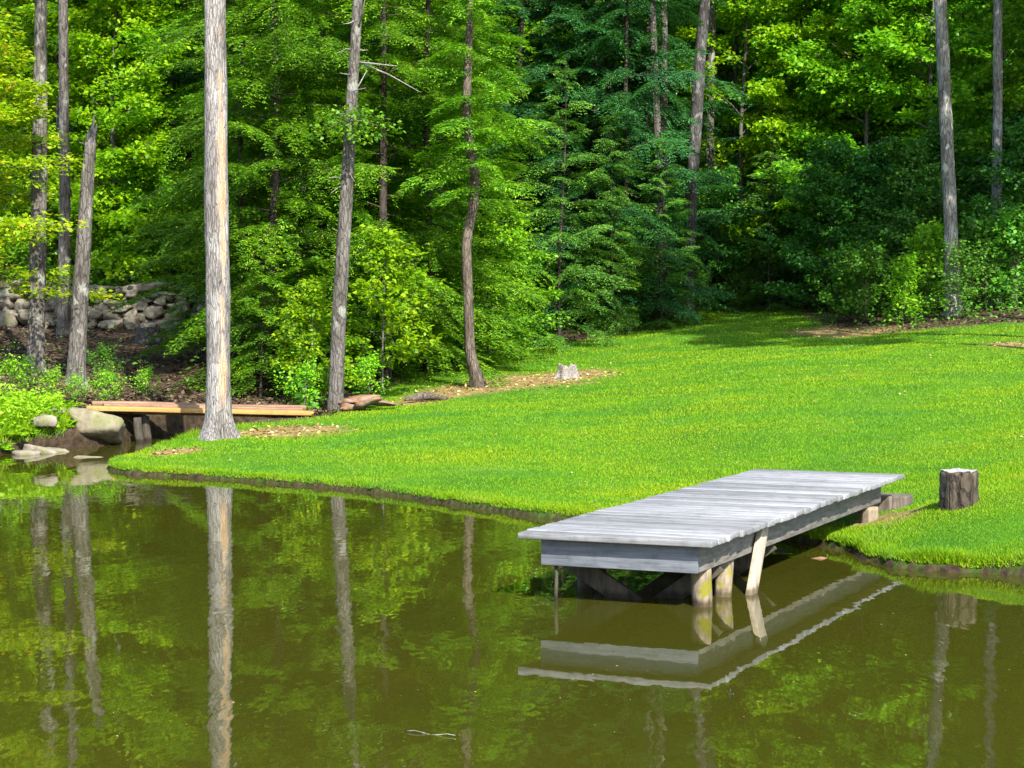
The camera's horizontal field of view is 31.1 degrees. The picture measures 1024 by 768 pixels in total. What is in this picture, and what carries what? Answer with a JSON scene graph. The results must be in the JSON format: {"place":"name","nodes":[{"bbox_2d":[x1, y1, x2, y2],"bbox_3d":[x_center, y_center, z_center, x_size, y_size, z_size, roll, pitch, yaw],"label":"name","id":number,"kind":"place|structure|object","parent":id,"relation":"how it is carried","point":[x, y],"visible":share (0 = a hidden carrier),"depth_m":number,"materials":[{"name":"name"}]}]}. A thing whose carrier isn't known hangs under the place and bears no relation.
{"place":"outdoors","nodes":[
{"label":"outdoors","id":0,"kind":"place"},
{"bbox_2d":[0,433,1023,767],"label":"pond","id":1,"kind":"structure","parent":0,"point":[162,623],"depth_m":10.22,"materials":[{"name":"liquid"}]},
{"bbox_2d":[68,407,124,443],"bbox_3d":[-5.375,0.542,23.785,0.762,0.511,0.528,0,3,0],"label":"rock","id":2,"kind":"object","parent":1,"relation":"on","point":[109,428],"visible":0.91,"depth_m":23.62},
{"bbox_2d":[518,469,904,607],"bbox_3d":[1.652,1.367,13.524,1.287,1.062,4.785,1,3,26],"label":"swimming dock","id":3,"kind":"object","parent":1,"relation":"in","point":[722,531],"visible":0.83,"depth_m":12.13,"materials":[{"name":"grey wood"}]},
{"bbox_2d":[0,227,1023,576],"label":"ground","id":4,"kind":"structure","parent":0,"point":[74,437],"depth_m":23.04,"materials":[{"name":"plant"}]},
{"bbox_2d":[0,339,38,394],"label":"shrub","id":5,"kind":"object","parent":4,"relation":"on","point":[14,367],"visible":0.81,"depth_m":25.05,"materials":[{"name":"green plant"}]},
{"bbox_2d":[0,382,66,437],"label":"weeds","id":6,"kind":"object","parent":4,"relation":"on","point":[35,405],"visible":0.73,"depth_m":23.43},
{"bbox_2d":[25,0,47,374],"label":"tree","id":7,"kind":"object","parent":4,"relation":"on","point":[36,325],"visible":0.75,"depth_m":27.83,"materials":[{"name":"grey plant"}]},
{"bbox_2d":[0,394,73,443],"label":"bank weeds","id":8,"kind":"object","parent":4,"relation":"on","point":[65,417],"visible":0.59,"depth_m":23.05,"materials":[{"name":"green plant"}]},
{"bbox_2d":[30,414,56,426],"bbox_3d":[-5.904,0.461,23.141,0.334,0.166,0.272,-2,3,-30],"label":"rock","id":9,"kind":"object","parent":4,"relation":"on","point":[51,420],"visible":0.98,"depth_m":23.04,"materials":[{"name":"stone"}]},
{"bbox_2d":[27,359,71,397],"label":"shrub","id":10,"kind":"object","parent":4,"relation":"on","point":[53,380],"visible":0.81,"depth_m":25.42,"materials":[{"name":"green plant"}]},
{"bbox_2d":[0,0,109,279],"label":"leafy tree","id":11,"kind":"object","parent":4,"relation":"on","point":[30,36],"visible":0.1,"depth_m":41.35,"materials":[{"name":"green plant"}]},
{"bbox_2d":[0,146,114,301],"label":"leafy tree","id":12,"kind":"object","parent":4,"relation":"on","point":[15,247],"visible":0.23,"depth_m":37.97,"materials":[{"name":"green plant"}]},
{"bbox_2d":[0,6,124,304],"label":"maple tree","id":13,"kind":"object","parent":4,"relation":"on","point":[11,86],"visible":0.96,"depth_m":26.75,"materials":[{"name":"green plant"}]},
{"bbox_2d":[56,0,70,336],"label":"tree","id":14,"kind":"object","parent":4,"relation":"on","point":[64,309],"visible":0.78,"depth_m":33.77,"materials":[{"name":"grey plant"}]},
{"bbox_2d":[59,365,94,401],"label":"shrub","id":15,"kind":"object","parent":4,"relation":"on","point":[76,378],"visible":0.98,"depth_m":25.58,"materials":[{"name":"green plant"}]},
{"bbox_2d":[63,114,97,389],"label":"tree","id":16,"kind":"object","parent":4,"relation":"on","point":[77,348],"visible":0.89,"depth_m":26.87,"materials":[{"name":"grey plant"}]},
{"bbox_2d":[0,0,203,267],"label":"maple tree","id":17,"kind":"object","parent":4,"relation":"on","point":[17,6],"visible":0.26,"depth_m":38.46,"materials":[{"name":"green plant"}]},
{"bbox_2d":[84,356,126,400],"bbox_3d":[-5.604,0.011,25.563,0.605,0.789,0.623,0,3,9],"label":"shrub","id":18,"kind":"object","parent":4,"relation":"on","point":[105,377],"visible":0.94,"depth_m":25.58,"materials":[{"name":"green plant"}]},
{"bbox_2d":[86,341,125,388],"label":"shrub","id":19,"kind":"object","parent":4,"relation":"on","point":[103,354],"visible":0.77,"depth_m":27.60,"materials":[{"name":"green plant"}]},
{"bbox_2d":[0,0,228,285],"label":"maple tree","id":20,"kind":"object","parent":4,"relation":"on","point":[134,13],"visible":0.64,"depth_m":36.93,"materials":[{"name":"green plant"}]},
{"bbox_2d":[0,280,266,329],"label":"dry stone wall","id":21,"kind":"structure","parent":4,"relation":"on","point":[12,305],"depth_m":36.01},
{"bbox_2d":[71,149,203,318],"bbox_3d":[-7.764,-2.951,37.690,3.249,3.752,2.799,2,4,40],"label":"leafy tree","id":22,"kind":"object","parent":4,"relation":"on","point":[143,178],"visible":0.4,"depth_m":37.07,"materials":[{"name":"green plant"}]},
{"bbox_2d":[124,355,161,395],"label":"shrub","id":23,"kind":"object","parent":4,"relation":"on","point":[146,373],"visible":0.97,"depth_m":27.23,"materials":[{"name":"green plant"}]},
{"bbox_2d":[54,1,237,291],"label":"hemlock tree","id":24,"kind":"object","parent":4,"relation":"on","point":[171,95],"visible":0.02,"depth_m":42.51,"materials":[{"name":"green plant"}]},
{"bbox_2d":[134,326,163,344],"bbox_3d":[-6.620,-0.864,33.590,0.587,0.369,0.589,0,3,0],"label":"tree stump","id":25,"kind":"object","parent":4,"relation":"on","point":[141,337],"visible":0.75,"depth_m":33.43,"materials":[{"name":"grey plant"}]},
{"bbox_2d":[155,238,205,338],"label":"young hemlock","id":26,"kind":"object","parent":4,"relation":"on","point":[176,315],"visible":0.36,"depth_m":34.22,"materials":[{"name":"green plant"}]},
{"bbox_2d":[73,0,302,271],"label":"leafy tree","id":27,"kind":"object","parent":4,"relation":"on","point":[199,52],"visible":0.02,"depth_m":43.85,"materials":[{"name":"green plant"}]},
{"bbox_2d":[75,0,309,312],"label":"hemlock tree","id":28,"kind":"object","parent":4,"relation":"on","point":[178,78],"visible":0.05,"depth_m":39.17,"materials":[{"name":"green plant"}]},
{"bbox_2d":[85,401,313,441],"bbox_3d":[-4.256,0.657,24.983,3.041,0.885,0.750,-1,3,-19],"label":"plank footbridge","id":29,"kind":"object","parent":4,"relation":"on","point":[141,428],"visible":0.73,"depth_m":24.78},
{"bbox_2d":[94,0,341,321],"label":"hemlock tree","id":30,"kind":"object","parent":4,"relation":"on","point":[175,28],"visible":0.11,"depth_m":37.51,"materials":[{"name":"green plant"}]},
{"bbox_2d":[198,0,241,440],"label":"tree","id":31,"kind":"object","parent":4,"relation":"on","point":[218,423],"visible":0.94,"depth_m":22.63,"materials":[{"name":"grey plant"}]},
{"bbox_2d":[123,0,360,374],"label":"hemlock tree","id":32,"kind":"object","parent":4,"relation":"on","point":[246,152],"visible":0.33,"depth_m":31.02,"materials":[{"name":"green plant"}]},
{"bbox_2d":[205,243,311,400],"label":"young hemlock","id":33,"kind":"object","parent":4,"relation":"on","point":[261,368],"visible":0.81,"depth_m":28.36,"materials":[{"name":"green plant"}]},
{"bbox_2d":[107,0,413,401],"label":"hemlock tree","id":34,"kind":"object","parent":4,"relation":"on","point":[273,91],"visible":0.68,"depth_m":29.24,"materials":[{"name":"green plant"}]},
{"bbox_2d":[270,345,328,408],"bbox_3d":[-3.078,-0.040,26.688,0.907,1.147,0.880,1,3,23],"label":"shrub","id":35,"kind":"object","parent":4,"relation":"on","point":[305,371],"visible":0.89,"depth_m":26.68,"materials":[{"name":"green plant"}]},
{"bbox_2d":[237,204,377,395],"bbox_3d":[-3.284,-1.232,29.242,2.204,3.349,1.650,-1,3,-18],"label":"young hemlock","id":36,"kind":"object","parent":4,"relation":"on","point":[302,239],"visible":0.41,"depth_m":29.18,"materials":[{"name":"green plant"}]},
{"bbox_2d":[178,0,456,369],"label":"hemlock tree","id":37,"kind":"object","parent":4,"relation":"on","point":[324,226],"visible":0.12,"depth_m":33.34,"materials":[{"name":"green plant"}]},
{"bbox_2d":[265,272,375,398],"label":"maple sapling","id":38,"kind":"object","parent":4,"relation":"on","point":[311,290],"visible":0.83,"depth_m":27.27,"materials":[{"name":"green plant"}]},
{"bbox_2d":[227,0,417,256],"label":"leafy tree","id":39,"kind":"object","parent":4,"relation":"on","point":[331,74],"visible":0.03,"depth_m":51.09,"materials":[{"name":"green plant"}]},
{"bbox_2d":[300,0,419,410],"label":"tree","id":40,"kind":"object","parent":4,"relation":"on","point":[349,117],"visible":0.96,"depth_m":26.22,"materials":[{"name":"grey plant"}]},
{"bbox_2d":[253,0,483,380],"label":"hemlock tree","id":41,"kind":"object","parent":4,"relation":"on","point":[366,216],"visible":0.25,"depth_m":31.26,"materials":[{"name":"green plant"}]},
{"bbox_2d":[344,344,392,398],"bbox_3d":[-2.214,-0.156,27.793,0.907,1.147,0.880,-2,3,-29],"label":"shrub","id":42,"kind":"object","parent":4,"relation":"on","point":[370,363],"visible":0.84,"depth_m":27.84,"materials":[{"name":"green plant"}]},
{"bbox_2d":[308,219,444,394],"bbox_3d":[-2.128,-1.073,28.152,2.260,2.904,2.097,0,3,7],"label":"maple sapling","id":43,"kind":"object","parent":4,"relation":"on","point":[383,247],"visible":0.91,"depth_m":28.09,"materials":[{"name":"green plant"}]},
{"bbox_2d":[241,0,526,389],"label":"hemlock tree","id":44,"kind":"object","parent":4,"relation":"on","point":[412,197],"visible":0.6,"depth_m":30.16,"materials":[{"name":"green plant"}]},
{"bbox_2d":[281,0,556,361],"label":"hemlock tree","id":45,"kind":"object","parent":4,"relation":"on","point":[459,226],"visible":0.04,"depth_m":33.53,"materials":[{"name":"green plant"}]},
{"bbox_2d":[285,0,562,371],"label":"hemlock tree","id":46,"kind":"object","parent":4,"relation":"on","point":[392,82],"visible":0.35,"depth_m":31.69,"materials":[{"name":"green plant"}]},
{"bbox_2d":[378,181,520,369],"bbox_3d":[-1.310,-1.943,33.116,3.058,3.532,2.634,0,3,3],"label":"leafy tree","id":47,"kind":"object","parent":4,"relation":"on","point":[456,247],"visible":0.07,"depth_m":32.78,"materials":[{"name":"green plant"}]},
{"bbox_2d":[332,0,568,356],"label":"hemlock tree","id":48,"kind":"object","parent":4,"relation":"on","point":[510,73],"visible":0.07,"depth_m":36.35,"materials":[{"name":"green plant"}]},
{"bbox_2d":[313,0,616,222],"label":"leafy tree","id":49,"kind":"object","parent":4,"relation":"on","point":[454,73],"visible":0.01,"depth_m":53.06,"materials":[{"name":"green plant"}]},
{"bbox_2d":[400,0,551,387],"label":"tree","id":50,"kind":"object","parent":4,"relation":"on","point":[465,120],"visible":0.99,"depth_m":28.79,"materials":[{"name":"green plant"}]},
{"bbox_2d":[415,178,573,361],"bbox_3d":[-0.601,-1.994,33.610,3.058,3.532,2.634,2,3,37],"label":"leafy tree","id":51,"kind":"object","parent":4,"relation":"on","point":[506,235],"visible":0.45,"depth_m":33.15,"materials":[{"name":"green plant"}]},
{"bbox_2d":[0,270,1023,417],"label":"fallen leaves","id":52,"kind":"object","parent":4,"relation":"on","point":[188,399],"visible":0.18,"depth_m":30.50,"materials":[{"name":"plant"}]},
{"bbox_2d":[0,260,1023,408],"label":"undergrowth","id":53,"kind":"object","parent":4,"relation":"on","point":[882,305],"visible":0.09,"depth_m":36.11,"materials":[{"name":"green plant"}]},
{"bbox_2d":[421,0,654,322],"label":"hemlock tree","id":54,"kind":"object","parent":4,"relation":"on","point":[565,6],"visible":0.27,"depth_m":41.38,"materials":[{"name":"green plant"}]},
{"bbox_2d":[430,0,687,275],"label":"leafy tree","id":55,"kind":"object","parent":4,"relation":"on","point":[527,26],"visible":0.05,"depth_m":51.57,"materials":[{"name":"green plant"}]},
{"bbox_2d":[490,59,636,354],"bbox_3d":[0.845,-3.322,36.436,2.954,6.227,3.223,-3,4,-45],"label":"young hemlock","id":56,"kind":"object","parent":4,"relation":"on","point":[558,339],"visible":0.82,"depth_m":36.40,"materials":[{"name":"green plant"}]},
{"bbox_2d":[108,424,1023,567],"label":"bank grass","id":57,"kind":"structure","parent":4,"relation":"on","point":[941,555],"depth_m":16.02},
{"bbox_2d":[553,363,579,378],"bbox_3d":[0.904,-0.182,29.921,0.520,0.328,0.539,0,3,0],"label":"tree stump","id":58,"kind":"object","parent":4,"relation":"on","point":[570,371],"visible":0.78,"depth_m":29.79,"materials":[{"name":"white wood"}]},
{"bbox_2d":[150,328,1022,454],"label":"leaf litter","id":59,"kind":"object","parent":4,"relation":"on","point":[268,433],"visible":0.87,"depth_m":28.37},
{"bbox_2d":[404,392,448,400],"bbox_3d":[-1.274,0.184,27.245,0.668,0.137,0.116,0,3,-6],"label":"rock","id":60,"kind":"object","parent":59,"relation":"on","point":[423,396],"visible":1,"depth_m":27.21,"materials":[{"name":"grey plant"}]},
{"bbox_2d":[451,0,741,335],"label":"hemlock tree","id":61,"kind":"object","parent":4,"relation":"on","point":[593,71],"visible":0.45,"depth_m":41.01,"materials":[{"name":"green plant"}]},
{"bbox_2d":[554,111,671,337],"bbox_3d":[2.230,-3.263,39.287,2.461,5.190,2.686,1,3,23],"label":"young hemlock","id":62,"kind":"object","parent":4,"relation":"on","point":[613,319],"visible":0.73,"depth_m":39.24,"materials":[{"name":"green plant"}]},
{"bbox_2d":[583,205,649,330],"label":"young hemlock","id":63,"kind":"object","parent":4,"relation":"on","point":[622,272],"visible":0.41,"depth_m":39.78,"materials":[{"name":"green plant"}]},
{"bbox_2d":[528,0,735,325],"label":"hemlock tree","id":64,"kind":"object","parent":4,"relation":"on","point":[613,97],"visible":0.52,"depth_m":40.33,"materials":[{"name":"green plant"}]},
{"bbox_2d":[537,0,758,227],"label":"leafy tree","id":65,"kind":"object","parent":4,"relation":"on","point":[720,27],"visible":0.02,"depth_m":53.42,"materials":[{"name":"green plant"}]},
{"bbox_2d":[536,0,769,312],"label":"hemlock tree","id":66,"kind":"object","parent":4,"relation":"on","point":[683,103],"visible":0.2,"depth_m":44.88,"materials":[{"name":"green plant"}]},
{"bbox_2d":[649,0,664,323],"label":"tree","id":67,"kind":"object","parent":4,"relation":"on","point":[656,105],"visible":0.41,"depth_m":40.69,"materials":[{"name":"grey plant"}]},
{"bbox_2d":[615,137,709,328],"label":"young hemlock","id":68,"kind":"object","parent":4,"relation":"on","point":[677,276],"visible":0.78,"depth_m":40.02,"materials":[{"name":"green plant"}]},
{"bbox_2d":[660,0,668,317],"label":"tree","id":69,"kind":"object","parent":4,"relation":"on","point":[663,101],"visible":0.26,"depth_m":41.48,"materials":[{"name":"grey plant"}]},
{"bbox_2d":[678,0,709,319],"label":"tree","id":70,"kind":"object","parent":4,"relation":"on","point":[697,96],"visible":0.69,"depth_m":41.66,"materials":[{"name":"grey plant"}]},
{"bbox_2d":[682,267,726,316],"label":"shrub","id":71,"kind":"object","parent":4,"relation":"on","point":[698,276],"visible":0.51,"depth_m":42.09,"materials":[{"name":"green plant"}]},
{"bbox_2d":[704,0,715,310],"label":"tree","id":72,"kind":"object","parent":4,"relation":"on","point":[710,59],"visible":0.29,"depth_m":46.12,"materials":[{"name":"grey plant"}]},
{"bbox_2d":[669,164,775,307],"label":"leafy tree","id":73,"kind":"object","parent":4,"relation":"on","point":[730,266],"visible":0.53,"depth_m":45.09,"materials":[{"name":"green plant"}]},
{"bbox_2d":[680,146,779,303],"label":"leafy tree","id":74,"kind":"object","parent":4,"relation":"on","point":[748,178],"visible":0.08,"depth_m":48.40,"materials":[{"name":"green plant"}]},
{"bbox_2d":[615,0,855,303],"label":"leafy tree","id":75,"kind":"object","parent":4,"relation":"on","point":[766,92],"visible":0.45,"depth_m":45.83,"materials":[{"name":"green plant"}]},
{"bbox_2d":[678,110,798,300],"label":"leafy tree","id":76,"kind":"object","parent":4,"relation":"on","point":[776,277],"visible":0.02,"depth_m":49.57,"materials":[{"name":"green plant"}]},
{"bbox_2d":[653,0,831,293],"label":"leafy tree","id":77,"kind":"object","parent":4,"relation":"on","point":[721,74],"visible":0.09,"depth_m":50.52,"materials":[{"name":"green plant"}]},
{"bbox_2d":[715,128,806,312],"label":"young hemlock","id":78,"kind":"object","parent":4,"relation":"on","point":[752,297],"visible":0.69,"depth_m":44.82,"materials":[{"name":"green plant"}]},
{"bbox_2d":[732,155,842,307],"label":"leafy tree","id":79,"kind":"object","parent":4,"relation":"on","point":[782,232],"visible":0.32,"depth_m":45.08,"materials":[{"name":"green plant"}]},
{"bbox_2d":[702,0,920,279],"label":"leafy tree","id":80,"kind":"object","parent":4,"relation":"on","point":[829,121],"visible":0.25,"depth_m":46.68,"materials":[{"name":"green plant"}]},
{"bbox_2d":[756,134,883,310],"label":"leafy tree","id":81,"kind":"object","parent":4,"relation":"on","point":[834,153],"visible":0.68,"depth_m":41.70,"materials":[{"name":"green plant"}]},
{"bbox_2d":[804,239,875,322],"bbox_3d":[6.871,-2.062,38.163,1.203,1.882,1.613,2,4,39],"label":"shrub","id":82,"kind":"object","parent":4,"relation":"on","point":[833,255],"visible":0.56,"depth_m":38.14,"materials":[{"name":"green plant"}]},
{"bbox_2d":[717,0,992,218],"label":"leafy tree","id":83,"kind":"object","parent":4,"relation":"on","point":[849,49],"visible":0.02,"depth_m":51.27,"materials":[{"name":"green plant"}]},
{"bbox_2d":[742,0,971,303],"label":"leafy tree","id":84,"kind":"object","parent":4,"relation":"on","point":[815,65],"visible":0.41,"depth_m":44.34,"materials":[{"name":"green plant"}]},
{"bbox_2d":[832,235,891,320],"bbox_3d":[7.191,-2.060,37.719,1.270,1.986,1.702,0,3,8],"label":"shrub","id":85,"kind":"object","parent":4,"relation":"on","point":[869,260],"visible":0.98,"depth_m":37.50,"materials":[{"name":"green plant"}]},
{"bbox_2d":[816,140,934,309],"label":"leafy tree","id":86,"kind":"object","parent":4,"relation":"on","point":[869,166],"visible":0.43,"depth_m":40.99,"materials":[{"name":"green plant"}]},
{"bbox_2d":[849,493,912,514],"bbox_3d":[2.836,1.068,15.740,1.139,0.275,0.259,1,3,22],"label":"timber step","id":87,"kind":"object","parent":4,"relation":"on","point":[892,501],"visible":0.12,"depth_m":15.47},
{"bbox_2d":[809,72,991,300],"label":"leafy tree","id":88,"kind":"object","parent":4,"relation":"on","point":[878,120],"visible":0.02,"depth_m":47.06,"materials":[{"name":"green plant"}]},
{"bbox_2d":[834,133,975,310],"bbox_3d":[8.484,-3.390,39.850,3.174,4.042,2.999,2,3,35],"label":"leafy tree","id":89,"kind":"object","parent":4,"relation":"on","point":[920,180],"visible":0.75,"depth_m":39.61,"materials":[{"name":"green plant"}]},
{"bbox_2d":[877,251,937,324],"bbox_3d":[7.780,-1.823,36.490,1.092,1.631,1.095,3,4,44],"label":"shrub","id":90,"kind":"object","parent":4,"relation":"on","point":[901,270],"visible":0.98,"depth_m":36.41,"materials":[{"name":"green plant"}]},
{"bbox_2d":[813,0,1023,301],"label":"leafy tree","id":91,"kind":"object","parent":4,"relation":"on","point":[963,93],"visible":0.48,"depth_m":43.23,"materials":[{"name":"green plant"}]},
{"bbox_2d":[888,217,962,315],"bbox_3d":[8.533,-2.299,37.739,1.517,2.265,1.520,-1,3,-15],"label":"shrub","id":92,"kind":"object","parent":4,"relation":"on","point":[925,256],"visible":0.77,"depth_m":37.66,"materials":[{"name":"green plant"}]},
{"bbox_2d":[846,1,1023,250],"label":"leafy tree","id":93,"kind":"object","parent":4,"relation":"on","point":[981,49],"visible":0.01,"depth_m":49.41,"materials":[{"name":"green plant"}]},
{"bbox_2d":[876,119,1008,304],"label":"leafy tree","id":94,"kind":"object","parent":4,"relation":"on","point":[933,135],"visible":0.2,"depth_m":41.52,"materials":[{"name":"green plant"}]},
{"bbox_2d":[934,0,963,317],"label":"tree","id":95,"kind":"object","parent":4,"relation":"on","point":[946,137],"visible":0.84,"depth_m":36.21,"materials":[{"name":"grey plant"}]},
{"bbox_2d":[918,236,998,318],"bbox_3d":[8.700,-1.953,35.881,1.541,1.857,1.285,1,3,16],"label":"shrub","id":96,"kind":"object","parent":4,"relation":"on","point":[962,255],"visible":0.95,"depth_m":35.78,"materials":[{"name":"green plant"}]},
{"bbox_2d":[938,468,978,510],"bbox_3d":[3.453,0.836,14.202,0.323,0.355,0.316,0,3,0],"label":"tree stump","id":97,"kind":"object","parent":4,"relation":"on","point":[958,488],"visible":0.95,"depth_m":14.08,"materials":[{"name":"wood"}]},
{"bbox_2d":[902,0,1023,281],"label":"leafy tree","id":98,"kind":"object","parent":4,"relation":"on","point":[959,60],"visible":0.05,"depth_m":45.73,"materials":[{"name":"green plant"}]},
{"bbox_2d":[937,0,1023,232],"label":"leafy tree","id":99,"kind":"object","parent":4,"relation":"on","point":[1013,98],"visible":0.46,"depth_m":41.38,"materials":[{"name":"green plant"}]},
{"bbox_2d":[956,106,1023,296],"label":"leafy tree","id":100,"kind":"object","parent":4,"relation":"on","point":[1013,119],"visible":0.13,"depth_m":40.49,"materials":[{"name":"green plant"}]},
{"bbox_2d":[958,208,1023,309],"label":"shrub","id":101,"kind":"object","parent":4,"relation":"on","point":[980,235],"visible":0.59,"depth_m":37.16,"materials":[{"name":"green plant"}]},
{"bbox_2d":[959,114,1023,303],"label":"leafy tree","id":102,"kind":"object","parent":4,"relation":"on","point":[1018,163],"visible":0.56,"depth_m":38.20,"materials":[{"name":"green plant"}]},
{"bbox_2d":[987,0,1002,307],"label":"tree","id":103,"kind":"object","parent":4,"relation":"on","point":[997,79],"visible":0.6,"depth_m":39.68,"materials":[{"name":"grey plant"}]},
{"bbox_2d":[974,199,1023,308],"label":"shrub","id":104,"kind":"object","parent":4,"relation":"on","point":[1011,241],"visible":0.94,"depth_m":36.81,"materials":[{"name":"green plant"}]},
{"bbox_2d":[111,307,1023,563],"bbox_3d":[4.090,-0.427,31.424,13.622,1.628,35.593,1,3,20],"label":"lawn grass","id":105,"kind":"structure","parent":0,"point":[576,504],"depth_m":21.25,"materials":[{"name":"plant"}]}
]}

